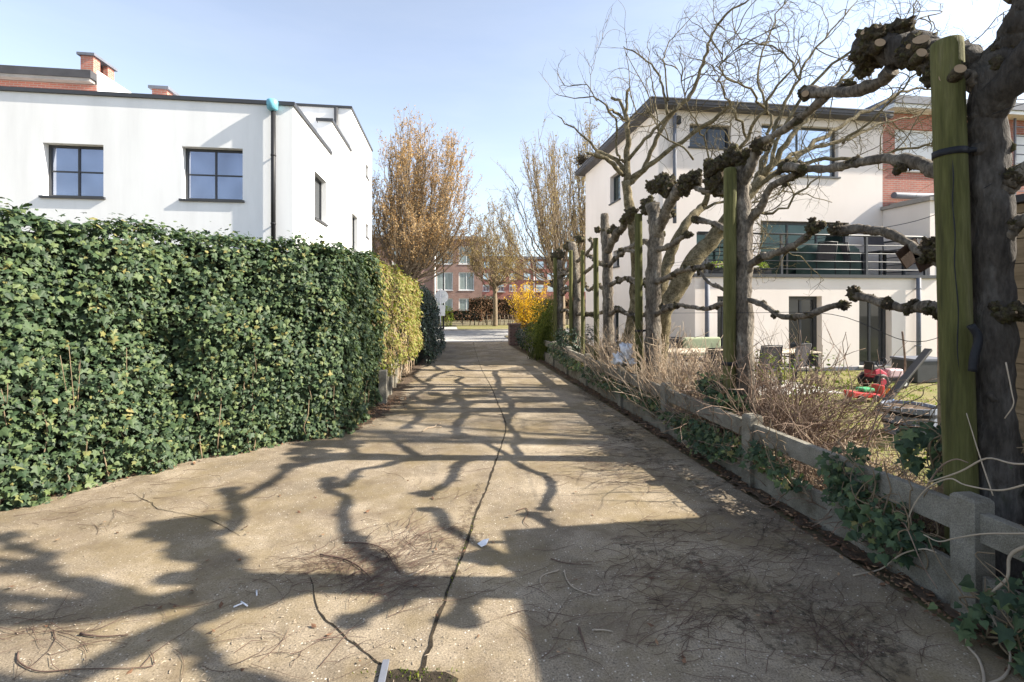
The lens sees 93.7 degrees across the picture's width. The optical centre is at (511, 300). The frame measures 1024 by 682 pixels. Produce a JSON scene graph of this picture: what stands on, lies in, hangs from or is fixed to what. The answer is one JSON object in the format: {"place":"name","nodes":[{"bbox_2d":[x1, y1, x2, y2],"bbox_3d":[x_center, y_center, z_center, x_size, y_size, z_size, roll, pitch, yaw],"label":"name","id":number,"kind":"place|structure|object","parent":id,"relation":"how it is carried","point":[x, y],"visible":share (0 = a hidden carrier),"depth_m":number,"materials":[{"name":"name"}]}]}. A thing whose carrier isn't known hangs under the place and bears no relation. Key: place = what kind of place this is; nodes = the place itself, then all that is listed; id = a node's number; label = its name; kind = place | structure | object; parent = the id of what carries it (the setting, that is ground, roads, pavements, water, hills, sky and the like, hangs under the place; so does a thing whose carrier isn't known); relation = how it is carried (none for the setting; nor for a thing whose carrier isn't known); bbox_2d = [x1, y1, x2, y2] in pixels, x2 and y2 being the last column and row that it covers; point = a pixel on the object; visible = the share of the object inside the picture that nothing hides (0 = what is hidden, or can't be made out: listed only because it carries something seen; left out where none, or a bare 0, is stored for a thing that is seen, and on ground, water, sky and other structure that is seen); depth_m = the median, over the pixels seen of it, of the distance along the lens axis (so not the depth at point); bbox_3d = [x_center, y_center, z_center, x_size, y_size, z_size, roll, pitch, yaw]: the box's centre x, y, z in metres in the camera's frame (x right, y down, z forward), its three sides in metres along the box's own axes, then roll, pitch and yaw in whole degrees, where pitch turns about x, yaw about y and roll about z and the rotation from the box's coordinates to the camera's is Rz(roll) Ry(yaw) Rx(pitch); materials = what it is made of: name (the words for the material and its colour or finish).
{"place":"outdoors","nodes":[
{"label":"outdoors","id":0,"kind":"place"},
{"bbox_2d":[436,338,507,341],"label":"pavement","id":1,"kind":"structure","parent":0,"point":[473,339],"depth_m":23.54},
{"bbox_2d":[435,288,447,323],"bbox_3d":[-3.515,0.633,23.967,0.667,2.533,0.091,0,0,-8],"label":"road sign","id":2,"kind":"object","parent":1,"relation":"on","point":[441,296],"visible":0.84,"depth_m":23.99,"materials":[{"name":"metal"}]},
{"bbox_2d":[434,330,585,337],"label":"street","id":3,"kind":"structure","parent":0,"point":[479,334],"depth_m":27.37,"materials":[{"name":"asphalt"}]},
{"bbox_2d":[372,105,489,283],"bbox_3d":[-5.752,-4.873,28.697,8.723,13.560,8.451,0,0,-8],"label":"street tree","id":4,"kind":"object","parent":3,"relation":"on","point":[417,253],"visible":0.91,"depth_m":27.99,"materials":[{"name":"brown plant"}]},
{"bbox_2d":[473,112,585,329],"bbox_3d":[2.239,-4.221,27.136,8.994,12.252,6.126,0,0,-17],"label":"street tree","id":5,"kind":"object","parent":3,"relation":"on","point":[547,246],"visible":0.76,"depth_m":26.49,"materials":[{"name":"brown plant"}]},
{"bbox_2d":[548,105,608,331],"bbox_3d":[4.635,-5.184,29.695,5.883,14.181,5.652,0,0,-8],"label":"street tree","id":6,"kind":"object","parent":3,"relation":"on","point":[582,180],"visible":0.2,"depth_m":29.18,"materials":[{"name":"brown plant"}]},
{"bbox_2d":[0,0,1023,284],"label":"sky","id":7,"kind":"structure","parent":0,"point":[472,66],"materials":[{"name":"blue"}]},
{"bbox_2d":[332,319,1015,662],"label":"ground","id":8,"kind":"structure","parent":0,"point":[995,649],"depth_m":4.26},
{"bbox_2d":[0,52,130,92],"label":"brick house","id":9,"kind":"structure","parent":8,"relation":"on","point":[95,72],"depth_m":14.39,"materials":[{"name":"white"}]},
{"bbox_2d":[0,85,372,255],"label":"white house","id":10,"kind":"structure","parent":8,"relation":"on","point":[273,168],"depth_m":11.10,"materials":[{"name":"paint"}]},
{"bbox_2d":[38,145,105,199],"bbox_3d":[-9.837,-2.905,10.835,1.312,1.229,0.270,0,0,-8],"label":"window","id":11,"kind":"structure","parent":10,"relation":"in","point":[75,172],"depth_m":10.91,"materials":[{"name":"glass"}]},
{"bbox_2d":[179,149,244,202],"bbox_3d":[-6.968,-2.933,11.233,1.404,1.261,0.270,0,0,-8],"label":"window","id":12,"kind":"structure","parent":10,"relation":"in","point":[211,175],"depth_m":11.32,"materials":[{"name":"glass"}]},
{"bbox_2d":[314,176,327,226],"bbox_3d":[-5.624,-2.938,13.922,0.250,1.344,1.414,0,0,-8],"label":"window","id":13,"kind":"structure","parent":10,"relation":"in","point":[318,184],"depth_m":14.33,"materials":[{"name":"glass"}]},
{"bbox_2d":[0,342,505,681],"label":"lane","id":14,"kind":"structure","parent":8,"relation":"on","point":[125,564],"depth_m":3.63,"materials":[{"name":"concrete"}]},
{"bbox_2d":[16,651,154,671],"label":"fallen twig","id":15,"kind":"object","parent":14,"relation":"on","point":[19,662],"visible":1,"depth_m":2.47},
{"bbox_2d":[1,349,438,502],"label":"hedge foot soil","id":16,"kind":"structure","parent":14,"relation":"on","point":[401,385],"depth_m":9.33,"materials":[{"name":"soil"}]},
{"bbox_2d":[0,197,390,510],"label":"ivy hedge","id":17,"kind":"object","parent":16,"relation":"on","point":[121,356],"visible":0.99,"depth_m":5.53,"materials":[{"name":"green plant"}]},
{"bbox_2d":[358,253,424,401],"bbox_3d":[-2.845,0.497,11.292,1.162,2.814,5.515,0,0,-3],"label":"golden hedge","id":18,"kind":"object","parent":16,"relation":"on","point":[399,338],"visible":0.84,"depth_m":10.79,"materials":[{"name":"yellow plant"}]},
{"bbox_2d":[394,284,445,365],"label":"dark hedge","id":19,"kind":"object","parent":16,"relation":"on","point":[429,326],"visible":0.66,"depth_m":16.13,"materials":[{"name":"green plant"}]},
{"bbox_2d":[8,479,799,681],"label":"pale chips","id":20,"kind":"object","parent":14,"relation":"on","point":[313,627],"visible":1,"depth_m":2.77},
{"bbox_2d":[385,668,458,681],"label":"moss patch","id":21,"kind":"object","parent":14,"relation":"on","point":[435,675],"visible":1,"depth_m":2.42,"materials":[{"name":"plant"}]},
{"bbox_2d":[419,342,506,670],"bbox_3d":[-0.773,1.896,12.011,0.851,0.001,21.064,0,0,-3],"label":"lane joint","id":22,"kind":"object","parent":14,"relation":"on","point":[430,646],"visible":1,"depth_m":3.27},
{"bbox_2d":[0,372,971,681],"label":"dead twig litter","id":23,"kind":"object","parent":14,"relation":"on","point":[662,602],"visible":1,"depth_m":3.18,"materials":[{"name":"wood"}]},
{"bbox_2d":[1,341,1013,674],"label":"leaf litter","id":24,"kind":"object","parent":14,"relation":"on","point":[379,411],"visible":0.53,"depth_m":3.94,"materials":[{"name":"plant"}]},
{"bbox_2d":[378,349,407,405],"bbox_3d":[-2.752,1.615,11.456,0.151,0.670,5.297,0,0,-8],"label":"concrete fence","id":25,"kind":"object","parent":8,"relation":"on","point":[386,384],"visible":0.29,"depth_m":8.87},
{"bbox_2d":[372,234,482,310],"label":"brick apartments","id":26,"kind":"structure","parent":8,"relation":"on","point":[461,287],"depth_m":51.69,"materials":[{"name":"red brick"}]},
{"bbox_2d":[436,272,452,290],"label":"window","id":27,"kind":"structure","parent":26,"relation":"in","point":[448,276],"depth_m":51.60,"materials":[{"name":"white glass"}]},
{"bbox_2d":[458,272,474,290],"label":"window","id":28,"kind":"structure","parent":26,"relation":"in","point":[466,283],"depth_m":51.91,"materials":[{"name":"white glass"}]},
{"bbox_2d":[433,307,482,322],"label":"beech hedge","id":29,"kind":"object","parent":8,"relation":"on","point":[467,315],"visible":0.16,"depth_m":36.70,"materials":[{"name":"brown plant"}]},
{"bbox_2d":[456,325,568,328],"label":"verge","id":30,"kind":"structure","parent":8,"relation":"on","point":[484,327],"depth_m":33.42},
{"bbox_2d":[462,196,533,325],"bbox_3d":[-1.075,-2.745,35.191,5.496,9.300,7.796,0,0,-8],"label":"street tree","id":31,"kind":"object","parent":30,"relation":"on","point":[496,281],"visible":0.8,"depth_m":34.63,"materials":[{"name":"brown plant"}]},
{"bbox_2d":[507,323,520,344],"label":"brick pillar","id":32,"kind":"structure","parent":8,"relation":"on","point":[512,328],"depth_m":20.55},
{"bbox_2d":[513,322,535,351],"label":"laurel bush","id":33,"kind":"object","parent":8,"relation":"on","point":[519,332],"visible":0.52,"depth_m":18.44,"materials":[{"name":"green plant"}]},
{"bbox_2d":[504,277,548,336],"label":"forsythia bush","id":34,"kind":"object","parent":8,"relation":"on","point":[522,313],"visible":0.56,"depth_m":23.83,"materials":[{"name":"yellow plant"}]},
{"bbox_2d":[468,295,585,325],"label":"beech hedge","id":35,"kind":"object","parent":8,"relation":"on","point":[485,305],"visible":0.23,"depth_m":37.59,"materials":[{"name":"brown plant"}]},
{"bbox_2d":[482,256,585,298],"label":"red apartments","id":36,"kind":"structure","parent":8,"relation":"on","point":[506,290],"depth_m":113.43,"materials":[{"name":"brick"}]},
{"bbox_2d":[519,287,566,360],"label":"broom bush","id":37,"kind":"object","parent":8,"relation":"on","point":[543,330],"visible":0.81,"depth_m":15.44,"materials":[{"name":"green plant"}]},
{"bbox_2d":[553,258,556,340],"bbox_3d":[1.342,0.304,14.909,0.117,3.292,0.117,0,0,-8],"label":"tree stake","id":38,"kind":"object","parent":8,"relation":"on","point":[554,294],"visible":0.75,"depth_m":14.86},
{"bbox_2d":[549,247,568,344],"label":"pollarded tree","id":39,"kind":"object","parent":8,"relation":"on","point":[559,254],"visible":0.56,"depth_m":14.93,"materials":[{"name":"brown plant"}]},
{"bbox_2d":[552,324,585,354],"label":"laurel bush","id":40,"kind":"object","parent":8,"relation":"on","point":[564,332],"visible":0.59,"depth_m":12.90,"materials":[{"name":"green plant"}]},
{"bbox_2d":[569,250,572,345],"bbox_3d":[1.601,0.285,13.041,0.104,3.331,0.158,0,0,-8],"label":"tree stake","id":41,"kind":"object","parent":8,"relation":"on","point":[570,291],"visible":0.81,"depth_m":13.01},
{"bbox_2d":[558,233,593,367],"bbox_3d":[1.778,0.085,13.075,0.409,3.776,3.687,0,0,-8],"label":"pollarded tree","id":42,"kind":"object","parent":8,"relation":"on","point":[570,245],"visible":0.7,"depth_m":13.00,"materials":[{"name":"brown plant"}]},
{"bbox_2d":[580,250,584,367],"bbox_3d":[1.756,0.344,11.926,0.097,3.213,0.142,0,0,-8],"label":"tree stake","id":43,"kind":"object","parent":8,"relation":"on","point":[582,301],"visible":0.84,"depth_m":11.89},
{"bbox_2d":[593,238,598,359],"bbox_3d":[1.905,0.261,10.851,0.122,3.381,0.195,0,0,-8],"label":"tree stake","id":44,"kind":"object","parent":8,"relation":"on","point":[596,279],"visible":0.69,"depth_m":10.82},
{"bbox_2d":[584,206,639,363],"bbox_3d":[2.113,-0.034,10.583,0.323,3.883,3.543,0,0,-8],"label":"pollarded tree","id":45,"kind":"object","parent":8,"relation":"on","point":[610,235],"visible":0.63,"depth_m":10.46,"materials":[{"name":"brown plant"}]},
{"bbox_2d":[557,312,707,399],"bbox_3d":[2.295,1.068,9.475,2.592,1.678,3.789,0,0,-31],"label":"dry shrub","id":46,"kind":"object","parent":8,"relation":"on","point":[602,357],"visible":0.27,"depth_m":9.22,"materials":[{"name":"plant"}]},
{"bbox_2d":[611,342,636,367],"bbox_3d":[1.956,0.940,8.333,0.476,0.451,0.272,0,0,-8],"label":"plastic bag","id":47,"kind":"object","parent":46,"relation":"in","point":[625,349],"visible":0.9,"depth_m":8.28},
{"bbox_2d":[635,213,644,390],"bbox_3d":[2.294,0.207,8.429,0.288,3.488,0.168,0,0,29],"label":"tree stake","id":48,"kind":"object","parent":8,"relation":"on","point":[638,275],"visible":0.77,"depth_m":8.41,"materials":[{"name":"green wood"}]},
{"bbox_2d":[538,0,773,387],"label":"crooked tree","id":49,"kind":"object","parent":8,"relation":"on","point":[629,179],"visible":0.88,"depth_m":10.12,"materials":[{"name":"brown plant"}]},
{"bbox_2d":[614,168,714,393],"bbox_3d":[2.430,-0.129,8.376,0.384,4.033,3.713,0,0,-8],"label":"pollarded tree","id":50,"kind":"object","parent":8,"relation":"on","point":[671,190],"visible":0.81,"depth_m":8.08,"materials":[{"name":"brown plant"}]},
{"bbox_2d":[598,322,785,429],"bbox_3d":[2.598,1.112,7.414,2.517,1.590,3.342,0,0,13],"label":"dry shrub","id":51,"kind":"object","parent":8,"relation":"on","point":[670,371],"visible":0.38,"depth_m":7.18,"materials":[{"name":"plant"}]},
{"bbox_2d":[423,342,1023,681],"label":"lane slab","id":52,"kind":"structure","parent":8,"relation":"on","point":[500,648],"depth_m":3.25,"materials":[{"name":"concrete"}]},
{"bbox_2d":[513,346,1017,653],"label":"gutter soil","id":53,"kind":"structure","parent":52,"relation":"on","point":[919,593],"depth_m":4.14,"materials":[{"name":"soil"}]},
{"bbox_2d":[722,167,736,437],"bbox_3d":[2.673,0.179,5.772,0.285,3.542,0.168,0,0,-8],"label":"tree stake","id":54,"kind":"object","parent":8,"relation":"on","point":[729,249],"visible":0.78,"depth_m":5.70,"materials":[{"name":"green wood"}]},
{"bbox_2d":[658,78,857,448],"bbox_3d":[2.725,-0.057,6.145,0.418,3.891,3.833,0,0,-8],"label":"pollarded tree","id":55,"kind":"object","parent":8,"relation":"on","point":[744,161],"visible":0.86,"depth_m":5.67,"materials":[{"name":"brown plant"}]},
{"bbox_2d":[519,331,1023,627],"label":"concrete fence","id":56,"kind":"object","parent":8,"relation":"on","point":[963,513],"visible":0.42,"depth_m":3.35,"materials":[{"name":"concrete"}]},
{"bbox_2d":[547,335,583,370],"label":"ivy clump","id":57,"kind":"object","parent":56,"relation":"attached to","point":[569,360],"visible":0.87,"depth_m":12.37,"materials":[{"name":"green plant"}]},
{"bbox_2d":[576,361,616,390],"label":"ivy clump","id":58,"kind":"object","parent":56,"relation":"attached to","point":[591,372],"visible":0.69,"depth_m":9.62,"materials":[{"name":"green plant"}]},
{"bbox_2d":[615,364,667,414],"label":"ivy clump","id":59,"kind":"object","parent":56,"relation":"attached to","point":[651,404],"visible":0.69,"depth_m":7.61,"materials":[{"name":"green plant"}]},
{"bbox_2d":[658,386,743,464],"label":"ivy clump","id":60,"kind":"object","parent":56,"relation":"attached to","point":[706,436],"visible":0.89,"depth_m":5.60,"materials":[{"name":"green plant"}]},
{"bbox_2d":[694,352,751,412],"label":"ivy clump","id":61,"kind":"object","parent":56,"relation":"attached to","point":[710,391],"visible":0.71,"depth_m":5.82,"materials":[{"name":"green plant"}]},
{"bbox_2d":[738,412,809,497],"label":"ivy clump","id":62,"kind":"object","parent":56,"relation":"attached to","point":[766,454],"visible":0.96,"depth_m":4.48,"materials":[{"name":"green plant"}]},
{"bbox_2d":[806,437,949,570],"bbox_3d":[2.619,1.428,3.523,0.488,0.840,0.950,0,0,-8],"label":"ivy clump","id":63,"kind":"object","parent":56,"relation":"attached to","point":[884,526],"visible":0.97,"depth_m":3.44,"materials":[{"name":"green plant"}]},
{"bbox_2d":[906,478,1023,522],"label":"vine stem","id":64,"kind":"object","parent":56,"relation":"attached to","point":[1006,489],"visible":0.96,"depth_m":2.85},
{"bbox_2d":[928,457,1023,482],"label":"vine stem","id":65,"kind":"object","parent":64,"relation":"attached to","point":[971,465],"visible":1,"depth_m":2.76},
{"bbox_2d":[927,524,1023,677],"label":"ivy clump","id":66,"kind":"object","parent":56,"relation":"attached to","point":[1012,639],"visible":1,"depth_m":2.58,"materials":[{"name":"green plant"}]},
{"bbox_2d":[989,545,1023,681],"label":"vine stem","id":67,"kind":"object","parent":66,"relation":"attached to","point":[999,586],"visible":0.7,"depth_m":2.54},
{"bbox_2d":[630,321,936,477],"bbox_3d":[3.156,1.171,5.853,3.369,2.009,3.926,0,0,-8],"label":"bramble thicket","id":68,"kind":"object","parent":8,"relation":"on","point":[814,411],"visible":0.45,"depth_m":5.39,"materials":[{"name":"plant"}]},
{"bbox_2d":[690,328,909,489],"bbox_3d":[2.969,1.097,5.421,1.531,1.622,2.214,0,0,-8],"label":"dry shrub","id":69,"kind":"object","parent":8,"relation":"on","point":[800,430],"visible":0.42,"depth_m":4.90,"materials":[{"name":"plant"}]},
{"bbox_2d":[686,417,949,554],"bbox_3d":[2.851,1.606,4.772,1.535,0.822,3.891,0,0,-8],"label":"bramble thicket","id":70,"kind":"object","parent":8,"relation":"on","point":[807,478],"visible":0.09,"depth_m":4.11,"materials":[{"name":"plant"}]},
{"bbox_2d":[768,422,936,533],"bbox_3d":[3.376,1.621,4.636,1.761,0.790,2.287,0,0,-8],"label":"bramble thicket","id":71,"kind":"object","parent":8,"relation":"on","point":[898,467],"visible":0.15,"depth_m":4.57,"materials":[{"name":"plant"}]},
{"bbox_2d":[774,0,1023,592],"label":"pollarded tree","id":72,"kind":"object","parent":8,"relation":"on","point":[993,73],"visible":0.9,"depth_m":3.09,"materials":[{"name":"brown plant"}]},
{"bbox_2d":[895,238,931,271],"bbox_3d":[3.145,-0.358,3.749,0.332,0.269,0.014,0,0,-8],"label":"nest box","id":73,"kind":"object","parent":72,"relation":"hanging from","point":[906,256],"visible":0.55,"depth_m":3.73,"materials":[{"name":"brown wood"}]},
{"bbox_2d":[887,389,1023,485],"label":"ivy clump","id":74,"kind":"object","parent":72,"relation":"attached to","point":[905,445],"visible":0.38,"depth_m":3.48,"materials":[{"name":"green plant"}]},
{"bbox_2d":[937,321,943,542],"bbox_3d":[3.416,1.010,3.754,0.100,1.780,0.100,0,0,-8],"label":"wooden post","id":75,"kind":"object","parent":8,"relation":"on","point":[940,488],"visible":0.02,"depth_m":3.78,"materials":[{"name":"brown wood"}]},
{"bbox_2d":[865,95,1023,206],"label":"brick row house","id":76,"kind":"structure","parent":8,"relation":"on","point":[908,185],"depth_m":15.28,"materials":[{"name":"brick"}]},
{"bbox_2d":[895,129,932,172],"bbox_3d":[13.081,-4.781,15.381,2.006,1.377,0.170,0,0,-8],"label":"window","id":77,"kind":"structure","parent":76,"relation":"in","point":[927,153],"depth_m":15.41,"materials":[{"name":"white glass"}]},
{"bbox_2d":[1013,99,1023,194],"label":"ladder","id":78,"kind":"object","parent":76,"relation":"attached to","point":[1014,137],"visible":0.4,"depth_m":15.69,"materials":[{"name":"metal"}]},
{"bbox_2d":[1016,134,1023,164],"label":"window","id":79,"kind":"structure","parent":76,"relation":"in","point":[1019,140],"depth_m":15.96,"materials":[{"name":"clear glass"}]},
{"bbox_2d":[930,34,983,555],"bbox_3d":[2.936,0.098,3.171,0.344,3.709,0.279,0,0,-40],"label":"tree stake","id":80,"kind":"object","parent":8,"relation":"on","point":[960,336],"visible":0.92,"depth_m":3.14,"materials":[{"name":"green wood"}]},
{"bbox_2d":[1014,194,1023,451],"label":"garden shed","id":81,"kind":"structure","parent":8,"relation":"on","point":[1019,281],"depth_m":3.72,"materials":[{"name":"brown wood"}]},
{"bbox_2d":[674,374,842,393],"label":"terrace paving","id":82,"kind":"structure","parent":0,"point":[791,386],"depth_m":10.45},
{"bbox_2d":[680,337,720,372],"bbox_3d":[4.854,1.410,12.101,1.100,0.980,0.520,0,0,-8],"label":"garden bench","id":83,"kind":"object","parent":82,"relation":"on","point":[698,341],"visible":0.41,"depth_m":12.18,"materials":[{"name":"green"}]},
{"bbox_2d":[754,345,782,382],"bbox_3d":[5.489,1.418,10.547,0.570,0.964,0.649,0,0,-13],"label":"garden chair","id":84,"kind":"object","parent":82,"relation":"on","point":[774,351],"visible":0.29,"depth_m":10.29,"materials":[{"name":"black paint"}]},
{"bbox_2d":[770,343,811,386],"bbox_3d":[6.299,1.418,10.852,0.570,0.964,0.649,0,0,-28],"label":"garden chair","id":85,"kind":"object","parent":82,"relation":"on","point":[806,349],"visible":0.45,"depth_m":10.64,"materials":[{"name":"black paint"}]},
{"bbox_2d":[679,370,936,533],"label":"lawn","id":86,"kind":"structure","parent":0,"point":[928,394],"depth_m":9.32,"materials":[{"name":"plant"}]},
{"bbox_2d":[574,96,936,371],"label":"cream house","id":87,"kind":"structure","parent":86,"relation":"on","point":[855,195],"depth_m":14.28,"materials":[{"name":"paint"}]},
{"bbox_2d":[608,174,620,205],"bbox_3d":[3.881,-4.165,17.742,0.250,1.071,1.160,0,0,-8],"label":"window","id":88,"kind":"structure","parent":87,"relation":"in","point":[617,178],"depth_m":17.96,"materials":[{"name":"glass"}]},
{"bbox_2d":[688,125,727,149],"bbox_3d":[5.926,-4.908,14.427,1.424,0.733,0.250,0,0,-8],"label":"window","id":89,"kind":"structure","parent":87,"relation":"in","point":[708,135],"depth_m":14.52,"materials":[{"name":"glass"}]},
{"bbox_2d":[697,233,722,263],"bbox_3d":[6.130,-1.578,14.456,1.395,0.958,0.250,0,0,-8],"label":"window","id":90,"kind":"structure","parent":87,"relation":"in","point":[700,236],"depth_m":14.55,"materials":[{"name":"glass"}]},
{"bbox_2d":[717,296,722,347],"bbox_3d":[5.660,0.836,12.911,0.539,1.919,0.060,0,0,-8],"label":"garden door","id":91,"kind":"structure","parent":87,"relation":"in","point":[719,298],"depth_m":12.90,"materials":[{"name":"metal"}]},
{"bbox_2d":[762,125,840,178],"bbox_3d":[8.860,-4.597,14.835,2.693,1.588,0.250,0,0,-8],"label":"window","id":92,"kind":"structure","parent":87,"relation":"in","point":[808,137],"depth_m":14.98,"materials":[{"name":"glass"}]},
{"bbox_2d":[761,221,844,273],"bbox_3d":[9.014,-1.595,14.952,3.000,1.696,0.060,0,0,-8],"label":"terrace door","id":93,"kind":"structure","parent":87,"relation":"in","point":[793,227],"depth_m":14.88,"materials":[{"name":"glass"}]},
{"bbox_2d":[788,296,824,369],"bbox_3d":[7.945,0.862,13.113,1.081,1.977,0.290,0,0,-8],"label":"garden door","id":94,"kind":"structure","parent":87,"relation":"in","point":[808,327],"depth_m":13.24,"materials":[{"name":"glass"}]},
{"bbox_2d":[813,241,837,273],"bbox_3d":[8.932,-1.207,13.857,0.570,0.964,0.649,0,0,2],"label":"garden chair","id":95,"kind":"object","parent":87,"relation":"on","point":[826,249],"visible":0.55,"depth_m":13.60,"materials":[{"name":"black paint"}]},
{"bbox_2d":[796,243,861,274],"bbox_3d":[9.406,-1.217,14.224,1.879,0.983,0.794,0,0,-8],"label":"covered barbecue","id":96,"kind":"object","parent":87,"relation":"on","point":[821,265],"visible":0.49,"depth_m":13.89,"materials":[{"name":"fabric"}]},
{"bbox_2d":[836,242,863,274],"bbox_3d":[9.773,-1.207,14.018,0.649,0.964,0.570,0,0,-18],"label":"garden chair","id":97,"kind":"object","parent":87,"relation":"on","point":[845,249],"visible":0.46,"depth_m":13.78,"materials":[{"name":"black paint"}]},
{"bbox_2d":[858,297,891,367],"bbox_3d":[10.071,0.876,13.408,1.110,1.951,0.290,0,0,-8],"label":"garden door","id":98,"kind":"structure","parent":87,"relation":"in","point":[871,339],"depth_m":13.53,"materials":[{"name":"glass"}]},
{"bbox_2d":[861,250,904,274],"bbox_3d":[11.004,-1.094,14.249,0.900,0.738,0.760,0,0,-8],"label":"terrace table","id":99,"kind":"object","parent":87,"relation":"on","point":[885,252],"visible":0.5,"depth_m":14.03,"materials":[{"name":"grey"}]},
{"bbox_2d":[572,0,1015,366],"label":"corkscrew willow","id":100,"kind":"object","parent":86,"relation":"on","point":[679,284],"visible":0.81,"depth_m":8.79,"materials":[{"name":"brown plant"}]},
{"bbox_2d":[772,341,849,439],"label":"shrub","id":101,"kind":"object","parent":86,"relation":"on","point":[837,381],"visible":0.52,"depth_m":6.22,"materials":[{"name":"brown plant"}]},
{"bbox_2d":[844,384,884,402],"bbox_3d":[6.706,1.750,9.146,0.670,0.300,0.330,0,0,-8],"label":"toy truck","id":102,"kind":"object","parent":86,"relation":"on","point":[860,391],"visible":0.49,"depth_m":9.07,"materials":[{"name":"red plastic"}]},
{"bbox_2d":[857,357,908,388],"bbox_3d":[8.154,1.568,10.551,0.825,0.661,0.520,0,0,-8],"label":"toy tractor","id":103,"kind":"object","parent":86,"relation":"on","point":[875,377],"visible":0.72,"depth_m":10.47,"materials":[{"name":"red plastic"}]},
{"bbox_2d":[874,348,931,415],"bbox_3d":[6.893,1.390,8.450,1.908,1.020,0.115,0,0,-28],"label":"plank","id":104,"kind":"object","parent":86,"relation":"on","point":[915,365],"visible":0.78,"depth_m":8.52,"materials":[{"name":"grey wood"}]},
{"bbox_2d":[881,400,936,434],"bbox_3d":[5.671,1.680,6.848,0.660,0.400,0.656,0,0,-8],"label":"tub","id":105,"kind":"object","parent":86,"relation":"on","point":[922,409],"visible":0.48,"depth_m":6.71,"materials":[{"name":"grey"}]},
{"bbox_2d":[890,356,936,382],"bbox_3d":[9.771,1.625,11.478,0.960,0.550,0.690,0,0,-8],"label":"planter box","id":106,"kind":"object","parent":86,"relation":"on","point":[926,370],"visible":0.4,"depth_m":11.15,"materials":[{"name":"metal"}]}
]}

